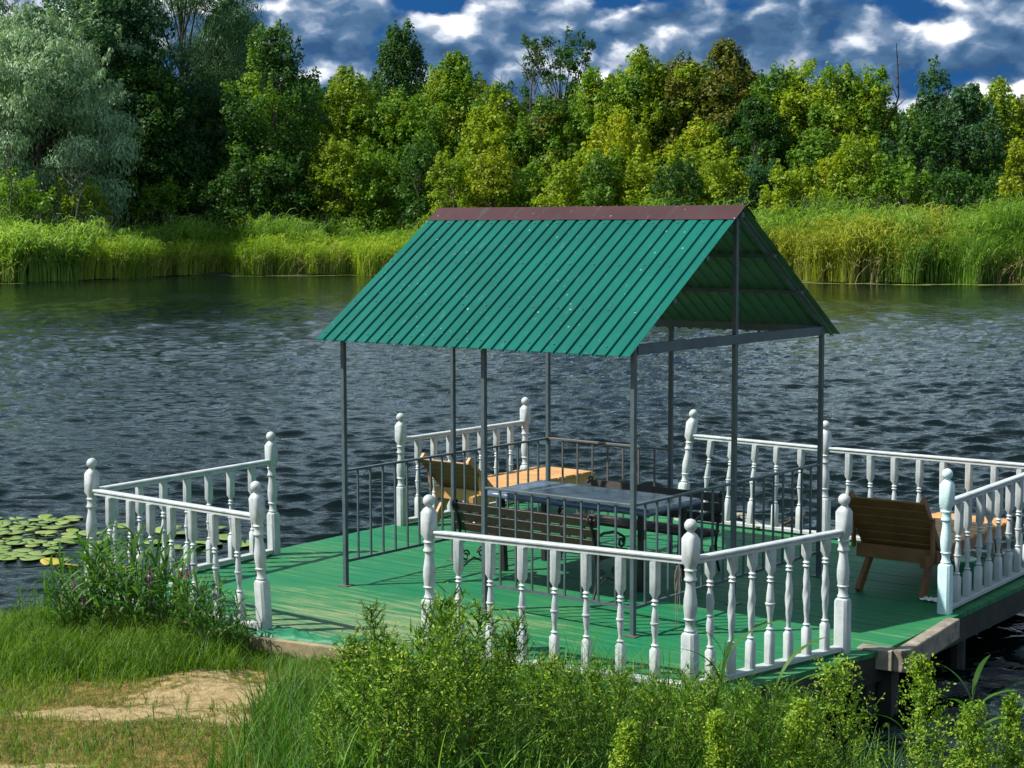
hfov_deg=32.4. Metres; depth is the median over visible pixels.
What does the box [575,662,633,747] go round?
weed plant
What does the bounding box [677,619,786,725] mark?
reed plant
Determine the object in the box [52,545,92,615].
reed plant
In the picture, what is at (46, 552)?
lily pad
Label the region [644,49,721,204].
tree
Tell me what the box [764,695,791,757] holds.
weed plant
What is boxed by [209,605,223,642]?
reed plant
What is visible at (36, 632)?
weed plant
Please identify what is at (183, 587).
reed plant
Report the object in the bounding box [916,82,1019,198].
tree
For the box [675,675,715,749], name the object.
weed plant
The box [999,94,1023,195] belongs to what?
tree
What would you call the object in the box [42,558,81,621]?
reed plant
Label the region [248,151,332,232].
bush
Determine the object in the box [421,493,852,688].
deck railing
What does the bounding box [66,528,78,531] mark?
lily pad
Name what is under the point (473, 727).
reed plant
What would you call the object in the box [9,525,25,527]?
lily pad
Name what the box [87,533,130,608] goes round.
reed plant
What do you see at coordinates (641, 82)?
tree
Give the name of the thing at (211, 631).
reed plant
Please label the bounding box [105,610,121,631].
weed plant
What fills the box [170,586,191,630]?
reed plant
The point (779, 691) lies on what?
weed plant
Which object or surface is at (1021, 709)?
reed plant
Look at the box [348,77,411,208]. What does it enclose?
tree
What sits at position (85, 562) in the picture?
reed plant
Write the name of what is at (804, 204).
reed plumes
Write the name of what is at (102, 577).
reed plant
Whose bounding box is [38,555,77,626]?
reed plant
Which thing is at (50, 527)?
lily pad
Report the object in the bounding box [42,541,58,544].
lily pad
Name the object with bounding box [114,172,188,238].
bush
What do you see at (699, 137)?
tree
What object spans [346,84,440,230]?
tree
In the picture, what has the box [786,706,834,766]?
weed plant
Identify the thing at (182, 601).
reed plant
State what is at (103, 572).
reed plant
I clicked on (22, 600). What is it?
reed plant
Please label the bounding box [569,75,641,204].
tree
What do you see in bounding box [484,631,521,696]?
weed plant
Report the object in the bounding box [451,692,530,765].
reed plant
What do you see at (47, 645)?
weed plant
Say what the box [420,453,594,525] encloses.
sun lounger
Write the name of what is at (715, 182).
bush
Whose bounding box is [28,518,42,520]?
lily pad
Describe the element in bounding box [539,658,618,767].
weed plant
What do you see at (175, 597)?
reed plant
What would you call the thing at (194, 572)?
reed plant
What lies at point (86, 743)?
weed plant
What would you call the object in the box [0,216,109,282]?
leafy reeds
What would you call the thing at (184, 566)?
reed plant
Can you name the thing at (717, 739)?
flowering weed
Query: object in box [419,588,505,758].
weed plant
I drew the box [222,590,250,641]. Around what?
reed plant
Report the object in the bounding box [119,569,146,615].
reed plant
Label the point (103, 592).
reed plant
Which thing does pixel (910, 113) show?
tree
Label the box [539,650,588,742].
weed plant
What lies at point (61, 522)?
lily pad
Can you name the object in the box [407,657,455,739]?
weed plant
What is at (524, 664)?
weed plant
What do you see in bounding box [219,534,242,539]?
lily pad
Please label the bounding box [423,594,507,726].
weed plant
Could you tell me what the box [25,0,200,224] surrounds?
tree
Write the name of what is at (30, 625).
weed plant
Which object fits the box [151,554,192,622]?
reed plant
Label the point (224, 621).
reed plant
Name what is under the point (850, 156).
bush
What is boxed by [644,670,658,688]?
weed plant
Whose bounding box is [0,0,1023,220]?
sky
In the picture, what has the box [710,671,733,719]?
weed plant
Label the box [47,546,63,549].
lily pad
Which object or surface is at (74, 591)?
reed plant
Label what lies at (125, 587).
reed plant
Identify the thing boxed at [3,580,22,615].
reed plant
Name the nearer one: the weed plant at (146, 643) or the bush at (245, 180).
the weed plant at (146, 643)
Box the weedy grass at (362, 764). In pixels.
[270,650,899,767]
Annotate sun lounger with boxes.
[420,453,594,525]
[848,490,1012,597]
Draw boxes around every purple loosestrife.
[69,577,76,627]
[78,596,86,624]
[145,567,152,629]
[175,570,180,639]
[183,567,190,639]
[210,582,216,631]
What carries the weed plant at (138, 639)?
on the bank at (214, 688)
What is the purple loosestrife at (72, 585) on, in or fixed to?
on the bank at (214, 688)
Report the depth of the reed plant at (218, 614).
12.54 m
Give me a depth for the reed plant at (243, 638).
12.38 m
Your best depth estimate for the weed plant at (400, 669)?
9.05 m
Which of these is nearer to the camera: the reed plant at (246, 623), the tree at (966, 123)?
the reed plant at (246, 623)
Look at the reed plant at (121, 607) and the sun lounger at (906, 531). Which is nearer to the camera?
the reed plant at (121, 607)
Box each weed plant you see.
[6,610,16,626]
[6,651,17,673]
[10,749,18,764]
[19,619,36,642]
[23,629,42,660]
[28,630,40,653]
[32,605,44,630]
[39,750,48,767]
[41,637,53,661]
[52,639,61,667]
[54,644,67,675]
[83,614,100,641]
[83,738,92,758]
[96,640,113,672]
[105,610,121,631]
[116,615,130,634]
[119,605,133,632]
[121,626,137,650]
[130,634,142,656]
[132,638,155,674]
[142,638,154,663]
[149,626,169,660]
[160,614,180,644]
[161,597,171,621]
[161,624,185,669]
[169,627,180,649]
[181,692,189,710]
[301,691,349,767]
[307,691,352,767]
[310,689,326,729]
[314,681,355,742]
[324,625,385,752]
[326,630,389,765]
[330,644,375,716]
[333,655,350,696]
[348,619,411,740]
[348,635,439,767]
[349,598,401,679]
[356,644,433,758]
[367,645,406,703]
[367,656,432,766]
[374,662,439,767]
[379,636,433,729]
[390,607,460,761]
[405,640,467,767]
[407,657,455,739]
[411,578,475,688]
[414,597,466,677]
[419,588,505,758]
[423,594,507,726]
[423,629,447,696]
[429,635,499,767]
[442,647,517,767]
[454,597,503,707]
[454,651,512,746]
[478,632,529,724]
[479,605,535,716]
[482,642,532,741]
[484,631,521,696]
[490,656,548,767]
[494,664,553,767]
[514,654,548,723]
[521,654,555,747]
[524,680,589,767]
[531,679,586,767]
[532,652,606,766]
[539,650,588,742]
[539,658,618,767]
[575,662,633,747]
[581,654,613,721]
[592,658,646,764]
[606,672,648,730]
[612,671,678,767]
[628,677,676,765]
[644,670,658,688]
[645,672,689,763]
[646,691,672,746]
[647,670,704,767]
[665,684,684,724]
[670,689,711,767]
[675,663,698,699]
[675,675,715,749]
[679,658,729,763]
[698,681,740,762]
[706,678,762,767]
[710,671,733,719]
[726,678,759,755]
[730,682,780,767]
[731,686,765,757]
[736,708,776,767]
[761,681,794,732]
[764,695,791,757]
[766,678,802,735]
[768,698,806,766]
[775,678,837,759]
[782,689,838,767]
[784,684,829,758]
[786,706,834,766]
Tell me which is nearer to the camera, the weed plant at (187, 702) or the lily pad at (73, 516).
the weed plant at (187, 702)
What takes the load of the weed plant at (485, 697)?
on the bank at (214, 688)
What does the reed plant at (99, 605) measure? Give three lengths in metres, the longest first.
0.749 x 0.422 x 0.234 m
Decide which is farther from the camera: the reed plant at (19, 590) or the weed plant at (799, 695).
the reed plant at (19, 590)
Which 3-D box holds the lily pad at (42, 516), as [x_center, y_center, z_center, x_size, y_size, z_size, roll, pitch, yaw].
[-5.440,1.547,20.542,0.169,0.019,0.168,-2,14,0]
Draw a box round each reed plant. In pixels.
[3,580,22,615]
[21,594,28,621]
[26,581,42,608]
[31,590,43,613]
[33,571,59,628]
[37,580,77,626]
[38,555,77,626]
[38,579,59,630]
[41,570,80,633]
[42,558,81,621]
[42,587,59,630]
[43,592,64,627]
[45,570,98,631]
[45,576,57,622]
[49,578,78,627]
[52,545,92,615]
[55,541,87,631]
[57,554,100,625]
[64,575,93,622]
[64,587,85,623]
[65,567,77,608]
[67,533,122,611]
[69,540,109,610]
[70,528,122,623]
[70,593,85,624]
[71,534,117,604]
[71,538,120,614]
[71,570,95,625]
[72,543,120,632]
[74,522,119,623]
[75,588,97,628]
[78,577,107,622]
[79,530,113,589]
[80,547,135,635]
[84,541,137,629]
[86,567,104,629]
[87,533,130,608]
[90,544,132,612]
[91,559,118,606]
[97,526,126,586]
[101,531,122,614]
[107,549,136,608]
[108,536,135,603]
[108,558,147,629]
[110,523,156,604]
[110,531,158,633]
[112,518,166,603]
[117,539,167,602]
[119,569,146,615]
[121,537,161,609]
[121,547,165,621]
[124,565,164,632]
[128,542,180,624]
[129,524,172,620]
[129,573,148,626]
[136,577,161,612]
[139,541,157,610]
[140,527,181,623]
[143,549,175,624]
[143,560,170,612]
[144,558,156,604]
[145,565,174,623]
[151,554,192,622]
[154,558,198,627]
[157,581,179,631]
[161,549,210,602]
[163,575,189,622]
[164,579,184,623]
[166,548,211,636]
[167,574,210,638]
[168,562,198,641]
[169,538,207,619]
[170,575,210,637]
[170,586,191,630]
[179,569,222,641]
[179,571,223,650]
[180,596,207,646]
[181,571,189,627]
[185,578,226,642]
[186,574,222,632]
[193,586,225,647]
[197,577,222,641]
[197,597,233,648]
[199,617,222,648]
[200,575,230,636]
[207,589,232,638]
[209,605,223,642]
[210,586,234,638]
[213,598,228,630]
[216,571,234,635]
[222,590,246,641]
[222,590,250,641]
[222,613,237,642]
[223,611,242,643]
[232,619,241,643]
[235,600,260,648]
[235,626,251,656]
[362,681,431,758]
[426,698,498,767]
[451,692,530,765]
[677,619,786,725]
[708,636,831,767]
[875,714,939,767]
[935,655,1021,767]
[967,689,1023,767]
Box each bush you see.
[0,167,55,227]
[44,176,113,235]
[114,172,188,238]
[178,171,250,237]
[212,155,276,236]
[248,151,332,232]
[300,133,377,244]
[336,138,412,242]
[384,135,450,232]
[416,146,484,228]
[461,143,522,207]
[489,156,555,206]
[529,150,594,206]
[572,144,635,205]
[608,150,675,205]
[651,154,707,205]
[682,144,752,204]
[730,154,785,213]
[756,159,823,218]
[799,149,861,207]
[826,129,894,215]
[864,154,935,213]
[912,156,989,218]
[970,170,1014,217]
[994,137,1023,212]
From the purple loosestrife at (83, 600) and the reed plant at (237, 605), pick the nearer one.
the reed plant at (237, 605)
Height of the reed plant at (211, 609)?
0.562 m
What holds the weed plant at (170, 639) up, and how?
on the bank at (214, 688)
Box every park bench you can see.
[451,498,627,599]
[558,475,725,571]
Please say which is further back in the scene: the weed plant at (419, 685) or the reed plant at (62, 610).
the reed plant at (62, 610)
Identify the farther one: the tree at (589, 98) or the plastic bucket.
the tree at (589, 98)
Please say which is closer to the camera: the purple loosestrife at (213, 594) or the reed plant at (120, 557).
the purple loosestrife at (213, 594)
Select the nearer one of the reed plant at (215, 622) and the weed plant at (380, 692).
the weed plant at (380, 692)
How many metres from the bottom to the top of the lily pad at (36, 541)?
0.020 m
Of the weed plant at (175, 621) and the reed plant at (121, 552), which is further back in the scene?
the reed plant at (121, 552)
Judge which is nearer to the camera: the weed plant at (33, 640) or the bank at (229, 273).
the weed plant at (33, 640)
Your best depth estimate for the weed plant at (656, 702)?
9.51 m
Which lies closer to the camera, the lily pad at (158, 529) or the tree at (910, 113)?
the lily pad at (158, 529)
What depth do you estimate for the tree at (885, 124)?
120.82 m
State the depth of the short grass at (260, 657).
11.94 m
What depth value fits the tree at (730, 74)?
114.22 m
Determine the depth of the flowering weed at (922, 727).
9.13 m
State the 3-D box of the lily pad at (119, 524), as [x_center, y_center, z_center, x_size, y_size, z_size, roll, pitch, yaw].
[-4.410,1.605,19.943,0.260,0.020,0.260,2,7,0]
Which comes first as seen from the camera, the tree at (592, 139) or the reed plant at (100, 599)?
the reed plant at (100, 599)
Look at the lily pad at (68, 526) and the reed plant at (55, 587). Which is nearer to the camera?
the reed plant at (55, 587)
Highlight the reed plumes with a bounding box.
[0,190,1018,229]
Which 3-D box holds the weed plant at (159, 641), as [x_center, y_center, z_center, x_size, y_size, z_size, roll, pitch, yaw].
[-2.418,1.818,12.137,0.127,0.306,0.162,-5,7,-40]
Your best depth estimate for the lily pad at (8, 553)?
18.35 m
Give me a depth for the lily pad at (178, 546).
18.67 m
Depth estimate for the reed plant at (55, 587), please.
12.71 m
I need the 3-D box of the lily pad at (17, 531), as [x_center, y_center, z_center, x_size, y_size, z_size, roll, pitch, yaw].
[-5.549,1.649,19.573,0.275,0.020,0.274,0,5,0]
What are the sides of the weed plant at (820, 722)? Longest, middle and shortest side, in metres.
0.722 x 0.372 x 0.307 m
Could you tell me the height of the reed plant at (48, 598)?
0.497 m
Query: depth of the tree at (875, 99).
108.64 m
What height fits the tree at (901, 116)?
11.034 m
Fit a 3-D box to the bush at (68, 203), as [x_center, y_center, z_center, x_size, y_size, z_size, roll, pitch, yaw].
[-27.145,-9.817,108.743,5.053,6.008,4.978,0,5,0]
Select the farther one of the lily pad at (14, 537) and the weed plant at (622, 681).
the lily pad at (14, 537)
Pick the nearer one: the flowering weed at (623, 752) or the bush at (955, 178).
the flowering weed at (623, 752)
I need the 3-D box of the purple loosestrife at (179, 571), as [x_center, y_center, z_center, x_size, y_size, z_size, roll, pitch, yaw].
[-2.398,1.635,12.667,0.085,0.606,0.079,0,5,0]
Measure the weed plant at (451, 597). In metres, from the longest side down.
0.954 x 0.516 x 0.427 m
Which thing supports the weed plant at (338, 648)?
on the bank at (214, 688)
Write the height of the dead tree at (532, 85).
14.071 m
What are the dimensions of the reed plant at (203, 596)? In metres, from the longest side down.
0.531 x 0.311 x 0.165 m
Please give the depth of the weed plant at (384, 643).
9.93 m
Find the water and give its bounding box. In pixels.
[0,274,1023,767]
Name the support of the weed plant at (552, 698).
on the bank at (214, 688)
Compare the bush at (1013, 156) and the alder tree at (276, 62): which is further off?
the alder tree at (276, 62)
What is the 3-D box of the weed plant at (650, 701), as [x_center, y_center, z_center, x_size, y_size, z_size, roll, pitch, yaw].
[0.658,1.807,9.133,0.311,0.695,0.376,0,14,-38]
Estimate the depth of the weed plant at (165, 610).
13.13 m
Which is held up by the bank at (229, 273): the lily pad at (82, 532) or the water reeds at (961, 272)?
the water reeds at (961, 272)
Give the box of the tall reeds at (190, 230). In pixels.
[0,204,614,253]
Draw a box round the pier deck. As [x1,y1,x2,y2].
[58,501,1023,723]
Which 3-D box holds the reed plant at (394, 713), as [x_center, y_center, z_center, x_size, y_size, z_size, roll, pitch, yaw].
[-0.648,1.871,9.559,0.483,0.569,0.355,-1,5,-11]
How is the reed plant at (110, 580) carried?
on the bank at (214, 688)
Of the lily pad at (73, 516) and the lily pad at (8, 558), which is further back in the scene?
the lily pad at (73, 516)
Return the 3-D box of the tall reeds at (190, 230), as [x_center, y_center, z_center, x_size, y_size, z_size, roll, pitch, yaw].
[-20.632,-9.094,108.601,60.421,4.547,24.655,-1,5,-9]
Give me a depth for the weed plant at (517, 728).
9.15 m
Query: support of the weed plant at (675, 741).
on the bank at (214, 688)
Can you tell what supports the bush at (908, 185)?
on the bank at (229, 273)
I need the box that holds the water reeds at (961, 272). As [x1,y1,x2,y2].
[859,215,1023,284]
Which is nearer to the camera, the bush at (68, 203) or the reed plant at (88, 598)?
the reed plant at (88, 598)
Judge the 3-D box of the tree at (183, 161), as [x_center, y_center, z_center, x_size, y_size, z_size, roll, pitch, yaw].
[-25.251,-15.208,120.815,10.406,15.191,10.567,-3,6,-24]
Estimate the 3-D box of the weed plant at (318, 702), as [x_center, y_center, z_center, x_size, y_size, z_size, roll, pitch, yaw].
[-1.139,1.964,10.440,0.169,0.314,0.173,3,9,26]
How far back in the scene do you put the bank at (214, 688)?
11.19 m
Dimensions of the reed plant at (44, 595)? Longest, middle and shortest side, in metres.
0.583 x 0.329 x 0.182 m
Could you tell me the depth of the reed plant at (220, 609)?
12.65 m
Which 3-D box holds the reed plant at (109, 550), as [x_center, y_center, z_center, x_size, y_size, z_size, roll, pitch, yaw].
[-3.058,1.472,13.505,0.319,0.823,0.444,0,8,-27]
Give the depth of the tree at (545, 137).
116.97 m
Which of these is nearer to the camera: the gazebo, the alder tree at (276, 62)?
the gazebo
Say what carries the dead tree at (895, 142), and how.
on the bank at (229, 273)
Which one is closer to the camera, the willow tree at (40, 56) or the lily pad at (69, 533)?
the lily pad at (69, 533)
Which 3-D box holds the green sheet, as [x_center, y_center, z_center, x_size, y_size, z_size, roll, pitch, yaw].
[-1.414,1.817,12.506,0.861,0.105,0.263,2,6,25]
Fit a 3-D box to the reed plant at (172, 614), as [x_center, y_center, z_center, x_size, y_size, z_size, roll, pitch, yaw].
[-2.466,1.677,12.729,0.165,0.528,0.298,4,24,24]
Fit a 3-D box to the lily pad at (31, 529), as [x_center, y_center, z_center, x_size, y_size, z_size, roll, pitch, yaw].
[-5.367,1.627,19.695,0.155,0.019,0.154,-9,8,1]
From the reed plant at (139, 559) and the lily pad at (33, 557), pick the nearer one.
the reed plant at (139, 559)
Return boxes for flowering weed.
[608,717,640,767]
[698,707,740,767]
[767,697,819,767]
[790,653,890,767]
[895,651,971,767]
[940,697,1008,767]
[990,689,1023,767]
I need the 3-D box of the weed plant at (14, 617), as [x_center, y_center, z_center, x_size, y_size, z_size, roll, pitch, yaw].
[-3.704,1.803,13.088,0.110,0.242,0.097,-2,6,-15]
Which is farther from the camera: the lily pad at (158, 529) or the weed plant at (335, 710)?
the lily pad at (158, 529)
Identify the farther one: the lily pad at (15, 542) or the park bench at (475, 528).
the lily pad at (15, 542)
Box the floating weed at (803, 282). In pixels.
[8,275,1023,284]
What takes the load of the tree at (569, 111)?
on the bank at (229, 273)
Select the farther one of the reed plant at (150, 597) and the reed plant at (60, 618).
the reed plant at (150, 597)
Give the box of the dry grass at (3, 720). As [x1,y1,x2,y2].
[0,665,542,767]
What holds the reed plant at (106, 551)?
on the bank at (214, 688)
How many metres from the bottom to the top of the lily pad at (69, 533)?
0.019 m
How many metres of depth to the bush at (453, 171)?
113.72 m
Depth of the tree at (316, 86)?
139.17 m
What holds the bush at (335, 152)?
on the bank at (229, 273)
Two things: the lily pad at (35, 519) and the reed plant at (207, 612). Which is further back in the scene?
the lily pad at (35, 519)
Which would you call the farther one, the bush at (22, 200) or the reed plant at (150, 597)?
the bush at (22, 200)
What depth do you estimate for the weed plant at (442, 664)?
9.20 m
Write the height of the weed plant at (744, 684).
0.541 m
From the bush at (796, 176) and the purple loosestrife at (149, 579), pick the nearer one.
the purple loosestrife at (149, 579)
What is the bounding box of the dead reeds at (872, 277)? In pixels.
[0,240,1023,283]
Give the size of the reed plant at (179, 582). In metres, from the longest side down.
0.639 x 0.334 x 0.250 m
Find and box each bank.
[0,270,1023,283]
[0,654,531,767]
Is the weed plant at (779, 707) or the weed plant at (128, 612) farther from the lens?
the weed plant at (128, 612)
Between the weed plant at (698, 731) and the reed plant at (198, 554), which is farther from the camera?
the reed plant at (198, 554)
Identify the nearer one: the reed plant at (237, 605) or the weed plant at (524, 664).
the weed plant at (524, 664)
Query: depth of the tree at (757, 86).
111.40 m
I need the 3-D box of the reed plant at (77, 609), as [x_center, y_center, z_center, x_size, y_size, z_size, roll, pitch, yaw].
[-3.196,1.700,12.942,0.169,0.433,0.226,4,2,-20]
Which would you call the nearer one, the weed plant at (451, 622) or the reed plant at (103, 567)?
the weed plant at (451, 622)
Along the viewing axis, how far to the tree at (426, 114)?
139.53 m
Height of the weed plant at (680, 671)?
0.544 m
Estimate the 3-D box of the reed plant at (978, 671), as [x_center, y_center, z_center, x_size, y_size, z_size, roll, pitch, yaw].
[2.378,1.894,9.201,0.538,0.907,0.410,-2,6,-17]
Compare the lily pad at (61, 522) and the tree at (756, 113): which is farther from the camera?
the tree at (756, 113)
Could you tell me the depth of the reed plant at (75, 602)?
12.70 m
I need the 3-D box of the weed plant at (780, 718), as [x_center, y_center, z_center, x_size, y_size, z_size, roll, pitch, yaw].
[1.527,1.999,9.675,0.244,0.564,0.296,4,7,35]
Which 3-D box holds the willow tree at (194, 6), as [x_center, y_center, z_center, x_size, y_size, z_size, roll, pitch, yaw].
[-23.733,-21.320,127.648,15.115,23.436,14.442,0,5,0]
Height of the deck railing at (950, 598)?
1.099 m
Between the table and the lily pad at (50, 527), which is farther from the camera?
the lily pad at (50, 527)
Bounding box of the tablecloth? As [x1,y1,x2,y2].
[487,480,700,518]
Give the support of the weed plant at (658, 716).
on the bank at (214, 688)
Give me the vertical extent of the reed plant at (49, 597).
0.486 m
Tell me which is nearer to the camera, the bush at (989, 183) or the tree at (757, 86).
the bush at (989, 183)
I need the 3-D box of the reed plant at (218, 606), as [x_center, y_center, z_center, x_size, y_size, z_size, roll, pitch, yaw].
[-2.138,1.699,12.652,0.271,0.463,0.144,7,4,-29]
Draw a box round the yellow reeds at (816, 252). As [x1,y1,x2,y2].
[759,202,969,282]
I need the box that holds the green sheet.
[253,625,368,646]
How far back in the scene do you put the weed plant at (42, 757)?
9.93 m
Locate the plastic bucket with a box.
[950,555,976,588]
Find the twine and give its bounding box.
[674,565,681,627]
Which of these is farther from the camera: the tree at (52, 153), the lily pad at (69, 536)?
the tree at (52, 153)
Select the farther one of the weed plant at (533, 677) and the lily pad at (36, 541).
the lily pad at (36, 541)
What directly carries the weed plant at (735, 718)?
on the bank at (214, 688)
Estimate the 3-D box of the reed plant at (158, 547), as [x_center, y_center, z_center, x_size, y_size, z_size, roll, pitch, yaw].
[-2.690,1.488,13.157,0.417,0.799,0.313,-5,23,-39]
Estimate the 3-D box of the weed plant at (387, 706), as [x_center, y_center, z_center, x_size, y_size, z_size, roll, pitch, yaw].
[-0.640,1.783,9.555,0.422,0.780,0.349,8,5,13]
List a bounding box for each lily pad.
[0,521,11,527]
[0,530,24,534]
[0,557,16,559]
[2,536,23,539]
[2,552,18,554]
[5,541,27,544]
[9,517,25,519]
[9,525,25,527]
[11,553,30,556]
[12,548,33,551]
[13,521,29,523]
[20,555,44,560]
[22,538,35,540]
[25,527,38,530]
[25,544,38,546]
[27,540,47,543]
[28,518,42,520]
[28,550,54,554]
[35,530,57,533]
[38,514,52,518]
[40,558,58,565]
[41,525,63,528]
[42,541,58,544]
[43,517,65,520]
[43,544,57,546]
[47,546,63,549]
[55,520,70,524]
[57,525,79,527]
[60,539,78,543]
[61,532,75,534]
[62,535,77,538]
[64,515,83,518]
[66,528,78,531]
[78,530,102,535]
[117,523,125,527]
[144,539,169,543]
[155,525,181,532]
[174,544,183,548]
[195,541,222,544]
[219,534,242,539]
[241,540,248,546]
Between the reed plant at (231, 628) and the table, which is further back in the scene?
the table
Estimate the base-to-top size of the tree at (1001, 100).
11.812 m
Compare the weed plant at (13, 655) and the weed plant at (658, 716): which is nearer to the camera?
the weed plant at (658, 716)
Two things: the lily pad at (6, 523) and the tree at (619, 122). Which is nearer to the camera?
the lily pad at (6, 523)
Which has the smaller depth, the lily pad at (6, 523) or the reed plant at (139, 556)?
the reed plant at (139, 556)
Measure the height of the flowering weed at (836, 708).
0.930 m
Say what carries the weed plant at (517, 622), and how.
on the bank at (214, 688)
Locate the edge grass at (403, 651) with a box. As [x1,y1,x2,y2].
[276,632,581,691]
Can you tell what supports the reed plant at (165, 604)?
on the bank at (214, 688)
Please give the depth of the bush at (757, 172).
104.97 m
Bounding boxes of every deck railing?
[84,432,280,629]
[395,397,530,525]
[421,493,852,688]
[674,409,1023,614]
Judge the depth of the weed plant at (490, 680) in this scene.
9.89 m
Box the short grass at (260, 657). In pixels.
[0,621,752,767]
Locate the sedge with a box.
[0,229,414,281]
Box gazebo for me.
[316,205,839,637]
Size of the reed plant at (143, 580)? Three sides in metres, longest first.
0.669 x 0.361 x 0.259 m
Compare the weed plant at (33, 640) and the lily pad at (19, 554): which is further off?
the lily pad at (19, 554)
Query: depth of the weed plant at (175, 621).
12.47 m
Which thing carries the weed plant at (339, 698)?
on the bank at (214, 688)
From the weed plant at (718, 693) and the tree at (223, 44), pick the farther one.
the tree at (223, 44)
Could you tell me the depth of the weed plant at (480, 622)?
10.41 m
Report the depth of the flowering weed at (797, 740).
9.10 m
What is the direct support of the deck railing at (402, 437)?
on the pier deck
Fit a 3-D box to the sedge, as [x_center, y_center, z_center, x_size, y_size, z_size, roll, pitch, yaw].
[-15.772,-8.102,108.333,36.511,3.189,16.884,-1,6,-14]
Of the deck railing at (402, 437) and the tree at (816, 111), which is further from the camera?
the tree at (816, 111)
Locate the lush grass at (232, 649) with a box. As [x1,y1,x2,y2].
[0,599,255,682]
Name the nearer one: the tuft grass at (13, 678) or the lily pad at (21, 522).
the tuft grass at (13, 678)
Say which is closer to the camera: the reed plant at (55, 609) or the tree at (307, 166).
the reed plant at (55, 609)
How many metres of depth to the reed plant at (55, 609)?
12.88 m
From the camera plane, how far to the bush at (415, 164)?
116.84 m
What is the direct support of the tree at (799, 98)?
on the bank at (229, 273)
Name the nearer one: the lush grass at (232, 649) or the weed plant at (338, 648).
the weed plant at (338, 648)
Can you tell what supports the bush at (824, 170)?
on the bank at (229, 273)
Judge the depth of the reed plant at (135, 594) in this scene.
13.44 m
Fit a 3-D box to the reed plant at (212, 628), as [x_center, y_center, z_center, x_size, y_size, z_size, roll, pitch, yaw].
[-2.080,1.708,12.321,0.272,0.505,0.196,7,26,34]
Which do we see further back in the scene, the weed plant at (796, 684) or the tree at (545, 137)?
the tree at (545, 137)
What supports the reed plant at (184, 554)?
on the bank at (214, 688)
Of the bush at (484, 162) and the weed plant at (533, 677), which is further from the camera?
the bush at (484, 162)
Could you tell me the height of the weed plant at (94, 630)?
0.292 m
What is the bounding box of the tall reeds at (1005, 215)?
[627,177,1023,276]
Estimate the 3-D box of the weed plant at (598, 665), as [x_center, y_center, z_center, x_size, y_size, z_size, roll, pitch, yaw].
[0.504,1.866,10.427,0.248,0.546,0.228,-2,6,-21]
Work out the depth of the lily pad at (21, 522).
20.24 m
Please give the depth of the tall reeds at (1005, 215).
96.73 m
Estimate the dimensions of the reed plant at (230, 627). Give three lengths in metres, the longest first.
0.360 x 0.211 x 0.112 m
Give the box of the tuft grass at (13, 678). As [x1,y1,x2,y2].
[0,600,309,767]
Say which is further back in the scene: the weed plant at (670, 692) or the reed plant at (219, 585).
the reed plant at (219, 585)
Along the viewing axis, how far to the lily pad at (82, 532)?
19.50 m
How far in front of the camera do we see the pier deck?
13.65 m
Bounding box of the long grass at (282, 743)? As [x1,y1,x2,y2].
[154,618,1000,767]
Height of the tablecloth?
0.075 m
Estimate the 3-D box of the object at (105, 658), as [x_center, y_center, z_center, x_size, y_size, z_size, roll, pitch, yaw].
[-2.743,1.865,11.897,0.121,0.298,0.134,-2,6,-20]
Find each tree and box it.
[0,0,47,213]
[0,2,152,233]
[0,107,18,223]
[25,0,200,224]
[26,115,141,230]
[59,140,92,234]
[85,50,220,233]
[97,12,163,137]
[109,0,277,195]
[159,79,266,216]
[186,0,284,198]
[186,18,360,231]
[276,72,342,182]
[286,125,341,209]
[301,63,389,235]
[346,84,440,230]
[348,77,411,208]
[370,17,429,221]
[385,80,441,203]
[398,50,490,223]
[431,79,515,190]
[454,80,542,207]
[478,42,584,185]
[479,98,548,184]
[500,26,596,205]
[502,93,592,206]
[529,89,580,199]
[551,66,642,205]
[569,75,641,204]
[575,104,658,205]
[585,44,693,204]
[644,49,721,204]
[652,117,739,204]
[677,37,763,204]
[716,93,796,202]
[733,60,809,190]
[770,57,844,203]
[778,124,864,204]
[806,59,872,193]
[813,93,899,179]
[831,63,904,188]
[859,105,913,177]
[867,109,976,207]
[871,103,953,172]
[886,43,906,183]
[899,54,953,179]
[904,92,991,169]
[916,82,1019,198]
[959,75,1023,199]
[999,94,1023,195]
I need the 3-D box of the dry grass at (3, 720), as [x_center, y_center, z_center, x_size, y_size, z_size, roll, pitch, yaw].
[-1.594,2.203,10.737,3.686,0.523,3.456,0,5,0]
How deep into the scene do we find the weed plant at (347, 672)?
10.45 m
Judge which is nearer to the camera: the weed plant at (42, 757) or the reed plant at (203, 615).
the weed plant at (42, 757)
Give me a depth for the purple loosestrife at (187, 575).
12.63 m
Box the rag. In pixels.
[919,596,936,601]
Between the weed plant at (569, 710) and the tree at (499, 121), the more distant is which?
the tree at (499, 121)
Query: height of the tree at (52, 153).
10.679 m
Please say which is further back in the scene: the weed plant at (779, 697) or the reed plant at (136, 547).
the reed plant at (136, 547)

